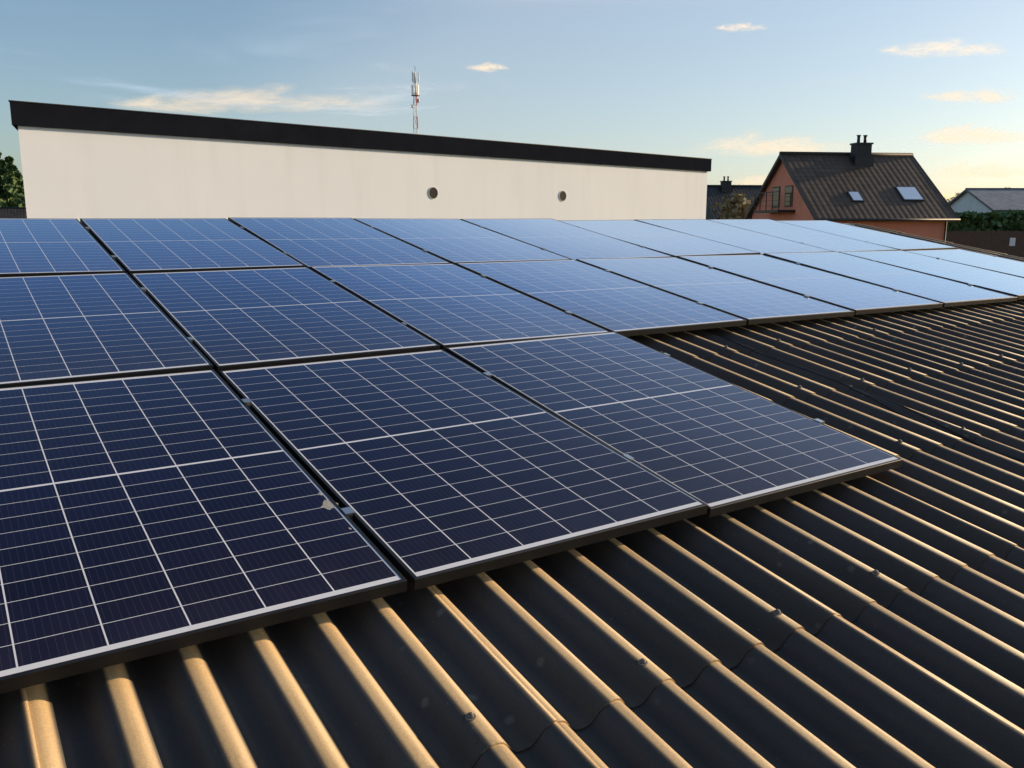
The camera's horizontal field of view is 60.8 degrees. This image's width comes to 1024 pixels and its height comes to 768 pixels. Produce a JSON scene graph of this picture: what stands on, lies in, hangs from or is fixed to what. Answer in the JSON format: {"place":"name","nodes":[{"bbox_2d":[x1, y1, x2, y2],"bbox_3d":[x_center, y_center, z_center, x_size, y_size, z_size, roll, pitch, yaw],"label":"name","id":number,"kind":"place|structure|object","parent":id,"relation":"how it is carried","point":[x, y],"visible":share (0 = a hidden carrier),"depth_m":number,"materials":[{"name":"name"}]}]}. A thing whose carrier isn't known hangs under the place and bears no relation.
{"place":"outdoors","nodes":[
{"label":"outdoors","id":0,"kind":"place"},
{"bbox_2d":[0,207,26,217],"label":"roof","id":1,"kind":"structure","parent":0,"point":[12,212],"depth_m":95.33,"materials":[{"name":"tile"}]},
{"bbox_2d":[8,100,711,221],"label":"white building","id":2,"kind":"structure","parent":0,"point":[78,162],"depth_m":13.97,"materials":[{"name":"plaster"},{"name":"concrete"},{"name":"metal"}]},
{"bbox_2d":[0,0,1023,201],"label":"sky","id":3,"kind":"structure","parent":0,"point":[663,77],"materials":[{"name":"blue"}]},
{"bbox_2d":[130,25,1019,184],"bbox_3d":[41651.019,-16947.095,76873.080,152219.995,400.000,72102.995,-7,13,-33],"label":"cloud","id":4,"kind":"structure","parent":0,"point":[953,135],"depth_m":27226.42,"materials":[{"name":"white"}]},
{"bbox_2d":[372,96,882,147],"bbox_3d":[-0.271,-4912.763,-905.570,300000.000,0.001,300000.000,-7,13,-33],"label":"cloud","id":5,"kind":"structure","parent":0,"point":[385,98],"depth_m":35967.83,"materials":[{"name":"white"}]},
{"bbox_2d":[706,176,761,218],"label":"dark house","id":6,"kind":"structure","parent":0,"point":[717,193],"depth_m":77.28,"materials":[{"name":"tile"}]},
{"bbox_2d":[744,135,960,240],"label":"salmon house","id":7,"kind":"structure","parent":0,"point":[862,183],"depth_m":42.92,"materials":[{"name":"brown tile"}]},
{"bbox_2d":[949,188,1023,212],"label":"white house","id":8,"kind":"structure","parent":0,"point":[984,200],"depth_m":86.77,"materials":[{"name":"grey tile"}]},
{"bbox_3d":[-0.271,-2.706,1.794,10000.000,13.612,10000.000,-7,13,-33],"label":"ground","id":9,"kind":"structure","parent":0,"visible":0},
{"bbox_2d":[0,167,25,206],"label":"tree","id":10,"kind":"object","parent":9,"relation":"on","point":[9,195],"visible":0.42,"depth_m":103.97,"materials":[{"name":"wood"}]},
{"bbox_2d":[0,152,25,206],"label":"tree","id":11,"kind":"object","parent":9,"relation":"on","point":[14,181],"visible":0.09,"depth_m":119.20,"materials":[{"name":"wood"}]},
{"bbox_2d":[411,71,419,133],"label":"telecom mast","id":12,"kind":"object","parent":9,"relation":"on","point":[416,89],"visible":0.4,"depth_m":191.11,"materials":[{"name":"white metal"}]},
{"bbox_2d":[711,184,754,218],"bbox_3d":[15.297,-10.224,60.210,2.915,7.177,2.510,-7,13,-33],"label":"dry bush","id":13,"kind":"object","parent":9,"relation":"on","point":[737,210],"visible":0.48,"depth_m":59.69,"materials":[{"name":"brown plant"}]},
{"bbox_2d":[946,230,1023,257],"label":"wall","id":14,"kind":"structure","parent":9,"relation":"on","point":[1008,242],"depth_m":58.83,"materials":[{"name":"brown"}]},
{"bbox_2d":[947,209,1023,230],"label":"hedge","id":15,"kind":"object","parent":9,"relation":"on","point":[1009,220],"visible":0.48,"depth_m":62.47,"materials":[{"name":"green plant"}]},
{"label":"shed walls","id":16,"kind":"object","parent":9,"relation":"on","visible":0},
{"bbox_2d":[0,223,1023,767],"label":"corrugated roof sheets","id":17,"kind":"object","parent":16,"relation":"on","point":[910,655],"visible":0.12,"depth_m":2.42,"materials":[{"name":"black metal"}]},
{"bbox_2d":[0,217,1023,693],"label":"solar panels","id":18,"kind":"object","parent":17,"relation":"on","point":[164,487],"visible":1,"depth_m":3.71,"materials":[{"name":"blue glass"}]},
{"bbox_2d":[85,225,997,520],"bbox_3d":[0.547,-0.635,6.231,12.794,0.098,4.957,-7,23,-33],"label":"panel mounting","id":19,"kind":"object","parent":17,"relation":"on","point":[349,511],"visible":0.14,"depth_m":4.24,"materials":[{"name":"silver metal"}]},
{"bbox_2d":[465,313,1023,720],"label":"roof screws","id":20,"kind":"object","parent":17,"relation":"on","point":[470,716],"visible":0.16,"depth_m":2.57,"materials":[{"name":"metal"}]},
{"bbox_2d":[701,329,1023,461],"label":"solar cable","id":21,"kind":"object","parent":17,"relation":"attached to","point":[843,383],"visible":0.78,"depth_m":4.79,"materials":[{"name":"black rubber"}]},
{"bbox_2d":[845,223,1023,259],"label":"roof trim","id":22,"kind":"structure","parent":16,"relation":"attached to","point":[933,240],"depth_m":11.56,"materials":[{"name":"metal"}]},
{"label":"dry grass hill","id":23,"kind":"structure","parent":0,"visible":0},
{"bbox_2d":[3,156,24,197],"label":"tree","id":24,"kind":"object","parent":23,"relation":"on","point":[17,176],"visible":0.17,"depth_m":126.03,"materials":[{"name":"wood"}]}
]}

